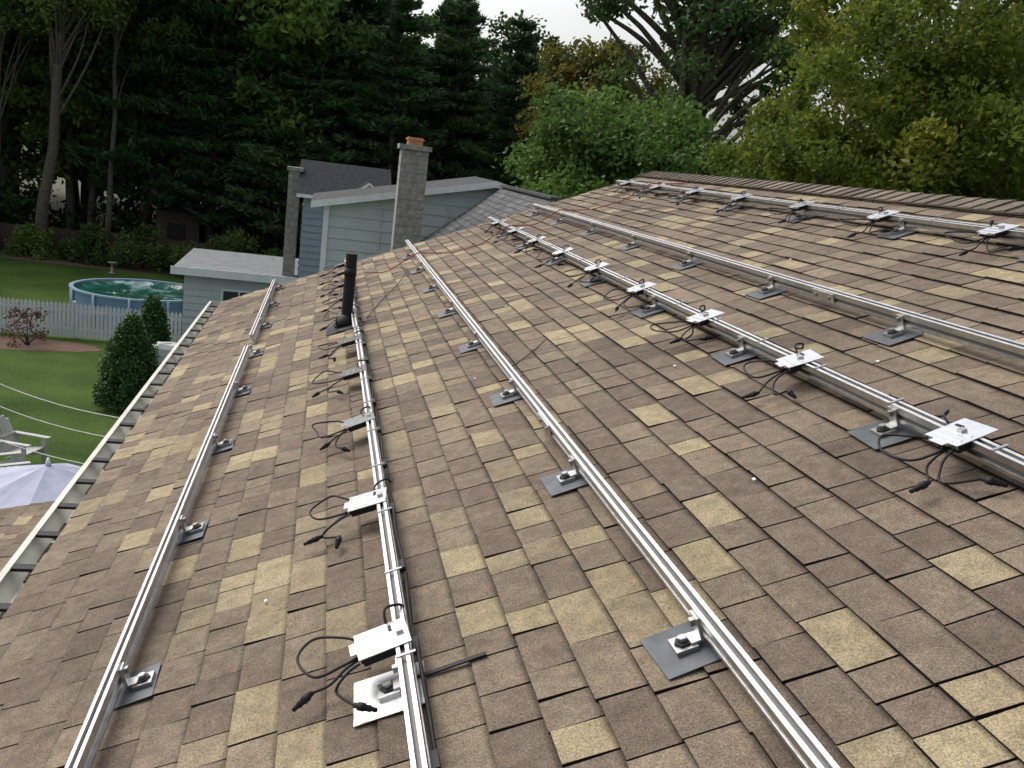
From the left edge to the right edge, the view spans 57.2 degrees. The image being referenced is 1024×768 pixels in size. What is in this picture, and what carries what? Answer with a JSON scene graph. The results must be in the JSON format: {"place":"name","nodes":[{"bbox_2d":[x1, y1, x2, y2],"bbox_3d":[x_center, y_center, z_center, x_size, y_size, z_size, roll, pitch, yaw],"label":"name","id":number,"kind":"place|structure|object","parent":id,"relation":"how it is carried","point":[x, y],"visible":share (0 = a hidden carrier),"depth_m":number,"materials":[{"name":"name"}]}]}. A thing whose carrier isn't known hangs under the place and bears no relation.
{"place":"outdoors","nodes":[
{"label":"outdoors","id":0,"kind":"place"},
{"bbox_2d":[0,123,183,467],"bbox_3d":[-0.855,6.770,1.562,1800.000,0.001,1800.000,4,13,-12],"label":"ground","id":1,"kind":"structure","parent":0,"point":[69,379],"depth_m":25.33,"materials":[{"name":"green plant"}]},
{"bbox_2d":[0,451,30,468],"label":"adirondack chair","id":2,"kind":"object","parent":1,"relation":"on","point":[14,459],"visible":0.4,"depth_m":17.66,"materials":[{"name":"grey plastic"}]},
{"bbox_2d":[0,415,50,464],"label":"adirondack chair","id":3,"kind":"object","parent":1,"relation":"on","point":[9,435],"visible":0.83,"depth_m":18.79,"materials":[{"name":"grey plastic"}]},
{"bbox_2d":[0,501,54,571],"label":"house extension","id":4,"kind":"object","parent":1,"relation":"on","point":[18,524],"visible":0.08,"depth_m":8.04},
{"bbox_2d":[0,0,69,151],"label":"slender tree","id":5,"kind":"object","parent":1,"relation":"on","point":[5,28],"visible":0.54,"depth_m":43.60,"materials":[{"name":"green plant"}]},
{"bbox_2d":[0,457,80,508],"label":"patio umbrella","id":6,"kind":"object","parent":1,"relation":"on","point":[29,484],"visible":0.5,"depth_m":12.42,"materials":[{"name":"white fabric"}]},
{"bbox_2d":[0,336,100,351],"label":"mulch bed","id":7,"kind":"object","parent":1,"relation":"on","point":[48,345],"visible":0.91,"depth_m":28.66,"materials":[{"name":"brown soil"}]},
{"bbox_2d":[0,302,50,347],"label":"red leaf shrub","id":8,"kind":"object","parent":7,"relation":"on","point":[27,339],"visible":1,"depth_m":28.23,"materials":[{"name":"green plant"}]},
{"bbox_2d":[0,252,178,274],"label":"garden bed","id":9,"kind":"object","parent":1,"relation":"on","point":[126,268],"visible":0.27,"depth_m":44.94,"materials":[{"name":"brown soil"}]},
{"bbox_2d":[0,221,64,259],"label":"garden shrub","id":10,"kind":"object","parent":9,"relation":"on","point":[27,237],"visible":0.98,"depth_m":44.80,"materials":[{"name":"green plant"}]},
{"bbox_2d":[16,0,129,256],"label":"slender tree","id":11,"kind":"object","parent":9,"relation":"on","point":[47,10],"visible":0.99,"depth_m":43.51,"materials":[{"name":"brown plant"}]},
{"bbox_2d":[57,222,113,266],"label":"garden shrub","id":12,"kind":"object","parent":9,"relation":"on","point":[90,235],"visible":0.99,"depth_m":45.13,"materials":[{"name":"green plant"}]},
{"bbox_2d":[66,0,167,253],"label":"slender tree","id":13,"kind":"object","parent":9,"relation":"on","point":[158,28],"visible":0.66,"depth_m":45.49,"materials":[{"name":"brown plant"}]},
{"bbox_2d":[106,219,170,272],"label":"garden shrub","id":14,"kind":"object","parent":9,"relation":"on","point":[133,248],"visible":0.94,"depth_m":45.01,"materials":[{"name":"green plant"}]},
{"bbox_2d":[161,239,206,277],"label":"garden shrub","id":15,"kind":"object","parent":9,"relation":"on","point":[176,253],"visible":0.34,"depth_m":44.84,"materials":[{"name":"green plant"}]},
{"bbox_2d":[203,226,260,253],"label":"garden shrub","id":16,"kind":"object","parent":9,"relation":"on","point":[225,242],"visible":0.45,"depth_m":46.19,"materials":[{"name":"green plant"}]},
{"bbox_2d":[0,297,181,341],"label":"picket fence","id":17,"kind":"object","parent":1,"relation":"on","point":[74,311],"visible":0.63,"depth_m":29.86,"materials":[{"name":"white paint"}]},
{"bbox_2d":[0,222,210,263],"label":"wooden fence","id":18,"kind":"object","parent":1,"relation":"on","point":[6,229],"visible":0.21,"depth_m":46.51,"materials":[{"name":"brown wood"}]},
{"bbox_2d":[91,310,160,414],"bbox_3d":[-9.425,-0.597,23.315,1.942,2.536,1.872,4,13,-12],"label":"conical evergreen shrub","id":19,"kind":"object","parent":1,"relation":"on","point":[131,363],"visible":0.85,"depth_m":22.90,"materials":[{"name":"green plant"}]},
{"bbox_2d":[69,278,183,328],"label":"swimming pool","id":20,"kind":"structure","parent":1,"relation":"on","point":[124,293],"depth_m":34.33,"materials":[{"name":"blue"}]},
{"bbox_2d":[139,293,172,343],"bbox_3d":[-10.422,-1.513,27.213,1.523,2.313,1.420,4,13,-12],"label":"conical evergreen shrub","id":21,"kind":"object","parent":1,"relation":"on","point":[154,318],"visible":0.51,"depth_m":26.90,"materials":[{"name":"green plant"}]},
{"bbox_2d":[153,341,176,365],"bbox_3d":[-9.313,-0.520,25.575,1.240,1.250,0.720,4,13,-12],"label":"covered grill","id":22,"kind":"object","parent":1,"relation":"on","point":[165,349],"visible":0.24,"depth_m":25.20,"materials":[{"name":"grey fabric"}]},
{"bbox_2d":[170,248,298,336],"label":"garage","id":23,"kind":"structure","parent":1,"relation":"on","point":[215,275],"depth_m":29.03,"materials":[{"name":"grey"}]},
{"bbox_2d":[220,288,253,301],"bbox_3d":[-8.488,-2.497,29.151,1.100,0.850,0.068,4,13,-12],"label":"window","id":24,"kind":"structure","parent":23,"relation":"in","point":[226,294],"depth_m":29.02,"materials":[{"name":"white paint"}]},
{"bbox_2d":[282,166,303,276],"bbox_3d":[-7.003,-3.639,29.427,0.480,6.200,0.480,4,13,-12],"label":"block chimney","id":25,"kind":"object","parent":1,"relation":"on","point":[290,238],"visible":0.48,"depth_m":28.95,"materials":[{"name":"grey concrete"}]},
{"bbox_2d":[297,198,323,277],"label":"walls","id":26,"kind":"structure","parent":1,"relation":"on","point":[310,241],"depth_m":28.17,"materials":[{"name":"blue"}]},
{"bbox_2d":[296,159,390,197],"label":"roof","id":27,"kind":"structure","parent":26,"relation":"on","point":[317,176],"depth_m":28.95,"materials":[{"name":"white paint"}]},
{"bbox_2d":[319,188,499,271],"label":"walls","id":28,"kind":"structure","parent":1,"relation":"on","point":[362,230],"depth_m":23.53,"materials":[{"name":"grey"}]},
{"bbox_2d":[311,176,508,206],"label":"roof","id":29,"kind":"structure","parent":28,"relation":"on","point":[389,192],"depth_m":23.48,"materials":[{"name":"white paint"}]},
{"bbox_2d":[390,137,431,250],"bbox_3d":[-2.664,-2.080,22.369,0.740,7.392,0.740,4,13,-12],"label":"block chimney","id":30,"kind":"object","parent":1,"relation":"on","point":[411,185],"visible":0.4,"depth_m":21.54,"materials":[{"name":"grey concrete"}]},
{"bbox_2d":[457,16,540,189],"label":"pine tree","id":31,"kind":"object","parent":1,"relation":"on","point":[502,105],"visible":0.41,"depth_m":48.15,"materials":[{"name":"green plant"}]},
{"bbox_2d":[514,33,678,146],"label":"autumn tree","id":32,"kind":"object","parent":1,"relation":"on","point":[572,67],"visible":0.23,"depth_m":42.42,"materials":[{"name":"green plant"}]},
{"bbox_2d":[491,78,781,198],"bbox_3d":[3.404,-3.978,28.502,8.772,9.826,8.477,4,13,-12],"label":"leafy tree","id":33,"kind":"object","parent":1,"relation":"on","point":[578,149],"visible":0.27,"depth_m":26.52,"materials":[{"name":"green plant"}]},
{"bbox_2d":[576,0,895,177],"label":"oak tree","id":34,"kind":"object","parent":1,"relation":"on","point":[704,66],"visible":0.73,"depth_m":34.91,"materials":[{"name":"green plant"}]},
{"bbox_2d":[690,0,1023,201],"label":"yellow green tree","id":35,"kind":"object","parent":1,"relation":"on","point":[933,128],"visible":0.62,"depth_m":18.84,"materials":[{"name":"green plant"}]},
{"bbox_2d":[910,0,1023,155],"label":"maple tree","id":36,"kind":"object","parent":1,"relation":"on","point":[952,20],"visible":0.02,"depth_m":33.01,"materials":[{"name":"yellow plant"}]},
{"bbox_2d":[11,169,298,258],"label":"forest floor","id":37,"kind":"structure","parent":0,"point":[60,193],"depth_m":78.09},
{"bbox_2d":[10,0,162,246],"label":"deciduous tree","id":38,"kind":"object","parent":37,"relation":"on","point":[103,126],"visible":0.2,"depth_m":47.23,"materials":[{"name":"green plant"}]},
{"bbox_2d":[0,169,299,257],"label":"woodland undergrowth","id":39,"kind":"object","parent":37,"relation":"on","point":[14,209],"visible":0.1,"depth_m":49.82,"materials":[{"name":"green plant"}]},
{"bbox_2d":[95,0,241,209],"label":"deciduous tree","id":40,"kind":"object","parent":37,"relation":"on","point":[180,30],"visible":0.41,"depth_m":46.85,"materials":[{"name":"green plant"}]},
{"bbox_2d":[151,189,204,243],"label":"garden shed","id":41,"kind":"structure","parent":37,"relation":"on","point":[183,229],"depth_m":49.30,"materials":[{"name":"brown wood"}]},
{"bbox_2d":[124,0,292,243],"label":"pine tree","id":42,"kind":"object","parent":37,"relation":"on","point":[201,112],"visible":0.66,"depth_m":47.60,"materials":[{"name":"green plant"}]},
{"bbox_2d":[210,0,383,257],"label":"pine tree","id":43,"kind":"object","parent":37,"relation":"on","point":[273,145],"visible":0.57,"depth_m":47.71,"materials":[{"name":"green plant"}]},
{"bbox_2d":[332,0,448,184],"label":"pine tree","id":44,"kind":"object","parent":37,"relation":"on","point":[402,125],"visible":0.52,"depth_m":47.89,"materials":[{"name":"green plant"}]},
{"bbox_2d":[0,0,852,253],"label":"distant trees","id":45,"kind":"object","parent":37,"relation":"on","point":[361,20],"visible":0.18,"depth_m":47.80,"materials":[{"name":"green plant"}]},
{"bbox_2d":[396,0,514,181],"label":"pine tree","id":46,"kind":"object","parent":37,"relation":"on","point":[457,47],"visible":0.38,"depth_m":50.06,"materials":[{"name":"green plant"}]},
{"bbox_2d":[500,185,562,202],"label":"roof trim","id":47,"kind":"structure","parent":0,"point":[556,198],"depth_m":19.68,"materials":[{"name":"white paint"}]},
{"bbox_2d":[420,187,553,241],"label":"wing shingles","id":48,"kind":"object","parent":47,"relation":"on","point":[503,202],"visible":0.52,"depth_m":21.58,"materials":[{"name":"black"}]},
{"bbox_2d":[405,0,1013,170],"label":"sky","id":49,"kind":"structure","parent":0,"point":[564,19],"materials":[{"name":"white"}]},
{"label":"walls","id":50,"kind":"object","parent":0,"visible":0},
{"bbox_3d":[2.721,0.004,5.505,9.755,2.054,12.680,4,13,-12],"label":"roof deck","id":51,"kind":"object","parent":50,"relation":"on","visible":0},
{"bbox_2d":[0,301,219,619],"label":"rain gutter","id":52,"kind":"object","parent":51,"relation":"attached to","point":[27,556],"visible":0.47,"depth_m":5.07,"materials":[{"name":"beige paint"}]},
{"bbox_2d":[0,176,1023,767],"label":"roof shingles","id":53,"kind":"object","parent":51,"relation":"on","point":[862,602],"visible":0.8,"depth_m":3.15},
{"bbox_2d":[115,662,160,708],"bbox_3d":[-1.126,0.878,2.768,0.153,0.105,0.189,4,13,-12],"label":"flashing mount","id":54,"kind":"object","parent":53,"relation":"on","point":[139,684],"visible":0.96,"depth_m":2.75,"materials":[{"name":"silver metal"}]},
{"bbox_2d":[65,345,250,767],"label":"mounting rail","id":55,"kind":"object","parent":54,"relation":"attached to","point":[86,747],"visible":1,"depth_m":3.12,"materials":[{"name":"metal"}]},
{"bbox_2d":[177,515,208,544],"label":"flashing mount","id":56,"kind":"object","parent":53,"relation":"on","point":[196,530],"visible":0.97,"depth_m":3.85,"materials":[{"name":"silver metal"}]},
{"bbox_2d":[212,433,233,453],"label":"flashing mount","id":57,"kind":"object","parent":53,"relation":"on","point":[224,444],"visible":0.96,"depth_m":4.95,"materials":[{"name":"silver metal"}]},
{"bbox_2d":[234,381,252,396],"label":"flashing mount","id":58,"kind":"object","parent":53,"relation":"on","point":[243,390],"visible":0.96,"depth_m":6.05,"materials":[{"name":"silver metal"}]},
{"bbox_2d":[275,282,283,289],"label":"flashing mount","id":59,"kind":"object","parent":53,"relation":"on","point":[280,286],"visible":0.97,"depth_m":10.45,"materials":[{"name":"silver metal"}]},
{"bbox_2d":[249,279,275,340],"bbox_3d":[-2.386,-0.766,9.087,0.052,0.064,3.240,4,13,-12],"label":"mounting rail","id":60,"kind":"object","parent":59,"relation":"attached to","point":[255,329],"visible":0.97,"depth_m":8.61,"materials":[{"name":"metal"}]},
{"bbox_2d":[326,253,357,335],"bbox_3d":[-1.286,-0.693,7.213,0.230,0.620,0.350,4,13,-12],"label":"vent pipe","id":61,"kind":"object","parent":53,"relation":"on","point":[343,321],"visible":0.83,"depth_m":7.20,"materials":[{"name":"black plastic"}]},
{"bbox_2d":[354,658,425,726],"bbox_3d":[-0.307,0.761,2.382,0.181,0.125,0.196,4,13,-12],"label":"flashing mount","id":62,"kind":"object","parent":53,"relation":"on","point":[382,693],"visible":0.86,"depth_m":2.37,"materials":[{"name":"silver metal"}]},
{"bbox_2d":[354,327,430,767],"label":"mounting rail","id":63,"kind":"object","parent":62,"relation":"attached to","point":[416,734],"visible":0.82,"depth_m":2.66,"materials":[{"name":"metal"}]},
{"bbox_2d":[312,360,369,397],"bbox_3d":[-0.986,-0.036,5.426,0.334,0.196,0.421,4,13,-12],"label":"micro inverter","id":64,"kind":"object","parent":63,"relation":"attached to","point":[351,373],"visible":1,"depth_m":5.37,"materials":[{"name":"metal"}]},
{"bbox_2d":[318,330,364,361],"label":"micro inverter","id":65,"kind":"object","parent":63,"relation":"attached to","point":[345,342],"visible":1,"depth_m":6.25,"materials":[{"name":"metal"}]},
{"bbox_2d":[312,406,374,451],"bbox_3d":[-0.802,0.207,4.449,0.289,0.164,0.475,4,13,-12],"label":"micro inverter","id":66,"kind":"object","parent":63,"relation":"attached to","point":[355,423],"visible":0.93,"depth_m":4.40,"materials":[{"name":"metal"}]},
{"bbox_2d":[303,478,392,548],"bbox_3d":[-0.596,0.466,3.464,0.326,0.192,0.424,4,13,-12],"label":"micro inverter","id":67,"kind":"object","parent":63,"relation":"attached to","point":[357,505],"visible":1,"depth_m":3.42,"materials":[{"name":"metal"}]},
{"bbox_2d":[292,603,411,712],"bbox_3d":[-0.423,0.716,2.483,0.292,0.188,0.466,4,13,-12],"label":"micro inverter","id":68,"kind":"object","parent":63,"relation":"attached to","point":[377,644],"visible":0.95,"depth_m":2.44,"materials":[{"name":"metal"}]},
{"bbox_2d":[353,288,441,767],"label":"trunk cable","id":69,"kind":"object","parent":63,"relation":"attached to","point":[433,753],"visible":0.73,"depth_m":2.81,"materials":[{"name":"black rubber"}]},
{"bbox_2d":[417,651,486,678],"bbox_3d":[-0.161,0.729,2.425,0.186,0.081,0.015,4,13,-12],"label":"cable","id":70,"kind":"object","parent":63,"relation":"attached to","point":[455,663],"visible":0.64,"depth_m":2.42,"materials":[{"name":"black"}]},
{"bbox_2d":[437,300,457,317],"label":"flashing mount","id":71,"kind":"object","parent":53,"relation":"on","point":[448,311],"visible":0.96,"depth_m":6.67,"materials":[{"name":"silver metal"}]},
{"bbox_2d":[458,331,483,352],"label":"flashing mount","id":72,"kind":"object","parent":53,"relation":"on","point":[472,345],"visible":0.97,"depth_m":5.55,"materials":[{"name":"silver metal"}]},
{"bbox_2d":[489,378,521,406],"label":"flashing mount","id":73,"kind":"object","parent":53,"relation":"on","point":[505,396],"visible":0.96,"depth_m":4.44,"materials":[{"name":"silver metal"}]},
{"bbox_2d":[365,181,687,272],"bbox_3d":[0.172,-1.602,9.548,3.196,1.290,0.122,4,13,-12],"label":"safety rope","id":74,"kind":"object","parent":53,"relation":"on","point":[522,225],"visible":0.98,"depth_m":9.53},
{"bbox_2d":[527,206,542,215],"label":"flashing mount","id":75,"kind":"object","parent":53,"relation":"on","point":[535,213],"visible":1,"depth_m":10.56,"materials":[{"name":"silver metal"}]},
{"bbox_2d":[532,203,1023,363],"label":"mounting rail","id":76,"kind":"object","parent":75,"relation":"attached to","point":[990,343],"visible":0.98,"depth_m":4.22,"materials":[{"name":"metal"}]},
{"bbox_2d":[811,288,834,303],"bbox_3d":[1.468,-0.416,4.431,0.021,0.042,0.200,4,13,-12],"label":"rail splice","id":77,"kind":"object","parent":76,"relation":"attached to","point":[823,295],"visible":1,"depth_m":4.42,"materials":[{"name":"metal"}]},
{"bbox_2d":[540,455,587,496],"bbox_3d":[0.198,0.316,3.343,0.150,0.118,0.185,4,13,-12],"label":"flashing mount","id":78,"kind":"object","parent":53,"relation":"on","point":[557,483],"visible":0.96,"depth_m":3.33,"materials":[{"name":"silver metal"}]},
{"bbox_2d":[580,272,606,286],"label":"flashing mount","id":79,"kind":"object","parent":53,"relation":"on","point":[591,283],"visible":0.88,"depth_m":6.34,"materials":[{"name":"silver metal"}]},
{"bbox_2d":[487,217,1023,482],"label":"mounting rail","id":80,"kind":"object","parent":79,"relation":"attached to","point":[1006,461],"visible":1,"depth_m":3.36,"materials":[{"name":"metal"}]},
{"bbox_2d":[512,234,545,253],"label":"micro inverter","id":81,"kind":"object","parent":80,"relation":"attached to","point":[532,241],"visible":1,"depth_m":8.16,"materials":[{"name":"metal"}]},
{"bbox_2d":[534,245,572,267],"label":"micro inverter","id":82,"kind":"object","parent":80,"relation":"attached to","point":[559,253],"visible":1,"depth_m":7.25,"materials":[{"name":"metal"}]},
{"bbox_2d":[563,259,608,287],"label":"micro inverter","id":83,"kind":"object","parent":80,"relation":"attached to","point":[592,269],"visible":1,"depth_m":6.33,"materials":[{"name":"metal"}]},
{"bbox_2d":[603,279,657,310],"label":"micro inverter","id":84,"kind":"object","parent":80,"relation":"attached to","point":[637,290],"visible":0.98,"depth_m":5.41,"materials":[{"name":"metal"}]},
{"bbox_2d":[650,305,723,343],"bbox_3d":[0.842,-0.292,4.551,0.311,0.174,0.444,4,13,-12],"label":"micro inverter","id":85,"kind":"object","parent":80,"relation":"attached to","point":[700,319],"visible":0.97,"depth_m":4.49,"materials":[{"name":"metal"}]},
{"bbox_2d":[492,218,1009,451],"bbox_3d":[0.850,-0.443,5.086,0.081,0.079,11.591,4,13,-12],"label":"trunk cable","id":86,"kind":"object","parent":80,"relation":"attached to","point":[999,447],"visible":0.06,"depth_m":3.48,"materials":[{"name":"black rubber"}]},
{"bbox_2d":[741,342,823,398],"bbox_3d":[1.048,-0.054,3.659,0.286,0.206,0.482,9,13,10],"label":"micro inverter","id":87,"kind":"object","parent":80,"relation":"attached to","point":[792,363],"visible":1,"depth_m":3.60,"materials":[{"name":"metal"}]},
{"bbox_2d":[877,409,1007,493],"bbox_3d":[1.210,0.188,2.694,0.290,0.184,0.492,4,13,-12],"label":"micro inverter","id":88,"kind":"object","parent":80,"relation":"attached to","point":[959,436],"visible":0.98,"depth_m":2.66,"materials":[{"name":"metal"}]},
{"bbox_2d":[631,295,666,317],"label":"flashing mount","id":89,"kind":"object","parent":53,"relation":"on","point":[654,308],"visible":0.97,"depth_m":5.23,"materials":[{"name":"silver metal"}]},
{"bbox_2d":[639,610,720,679],"bbox_3d":[0.413,0.601,2.229,0.148,0.120,0.185,4,13,-15],"label":"flashing mount","id":90,"kind":"object","parent":53,"relation":"on","point":[680,650],"visible":0.96,"depth_m":2.21,"materials":[{"name":"silver metal"}]},
{"bbox_2d":[405,239,839,767],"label":"mounting rail","id":91,"kind":"object","parent":90,"relation":"attached to","point":[801,741],"visible":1,"depth_m":2.33,"materials":[{"name":"metal"}]},
{"bbox_2d":[670,252,700,269],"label":"flashing mount","id":92,"kind":"object","parent":53,"relation":"on","point":[685,264],"visible":1,"depth_m":6.07,"materials":[{"name":"silver metal"}]},
{"bbox_2d":[711,336,758,365],"bbox_3d":[0.985,-0.152,4.132,0.148,0.120,0.185,5,13,-10],"label":"flashing mount","id":93,"kind":"object","parent":53,"relation":"on","point":[741,352],"visible":1,"depth_m":4.12,"materials":[{"name":"silver metal"}]},
{"bbox_2d":[745,276,787,299],"bbox_3d":[1.345,-0.512,4.960,0.149,0.118,0.185,4,13,-12],"label":"flashing mount","id":94,"kind":"object","parent":53,"relation":"on","point":[766,291],"visible":1,"depth_m":4.94,"materials":[{"name":"silver metal"}]},
{"bbox_2d":[847,406,922,449],"bbox_3d":[1.200,0.133,3.018,0.154,0.120,0.189,4,13,-12],"label":"flashing mount","id":95,"kind":"object","parent":53,"relation":"on","point":[869,434],"visible":0.98,"depth_m":3.01,"materials":[{"name":"silver metal"}]},
{"bbox_2d":[863,314,923,345],"bbox_3d":[1.562,-0.225,3.837,0.155,0.120,0.190,4,13,-12],"label":"flashing mount","id":96,"kind":"object","parent":53,"relation":"on","point":[898,333],"visible":1,"depth_m":3.82,"materials":[{"name":"silver metal"}]},
{"bbox_2d":[876,218,917,238],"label":"flashing mount","id":97,"kind":"object","parent":53,"relation":"on","point":[901,231],"visible":1,"depth_m":5.37,"materials":[{"name":"silver metal"}]},
{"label":"flashing mount","id":98,"kind":"object","parent":53,"relation":"on","visible":0},
{"bbox_2d":[616,180,1023,242],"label":"mounting rail","id":99,"kind":"object","parent":98,"relation":"attached to","point":[1011,235],"visible":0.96,"depth_m":5.90,"materials":[{"name":"metal"}]},
{"bbox_2d":[667,186,704,205],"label":"micro inverter","id":100,"kind":"object","parent":99,"relation":"attached to","point":[692,192],"visible":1,"depth_m":8.36,"materials":[{"name":"metal"}]},
{"bbox_2d":[712,191,752,212],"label":"micro inverter","id":101,"kind":"object","parent":99,"relation":"attached to","point":[739,198],"visible":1,"depth_m":7.42,"materials":[{"name":"metal"}]},
{"bbox_2d":[768,199,816,222],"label":"micro inverter","id":102,"kind":"object","parent":99,"relation":"attached to","point":[801,205],"visible":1,"depth_m":6.45,"materials":[{"name":"metal"}]},
{"bbox_2d":[838,207,900,237],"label":"micro inverter","id":103,"kind":"object","parent":99,"relation":"attached to","point":[880,216],"visible":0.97,"depth_m":5.51,"materials":[{"name":"metal"}]},
{"bbox_2d":[943,220,1021,255],"bbox_3d":[2.305,-0.712,4.598,0.314,0.191,0.467,4,13,-12],"label":"micro inverter","id":104,"kind":"object","parent":99,"relation":"attached to","point":[995,231],"visible":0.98,"depth_m":4.56,"materials":[{"name":"metal"}]},
{"bbox_2d":[641,176,1023,215],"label":"ridge vent","id":105,"kind":"object","parent":51,"relation":"on","point":[835,196],"visible":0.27,"depth_m":6.92,"materials":[{"name":"black"}]},
{"bbox_2d":[638,171,1023,214],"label":"ridge cap shingles","id":106,"kind":"object","parent":105,"relation":"on","point":[1015,207],"visible":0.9,"depth_m":6.59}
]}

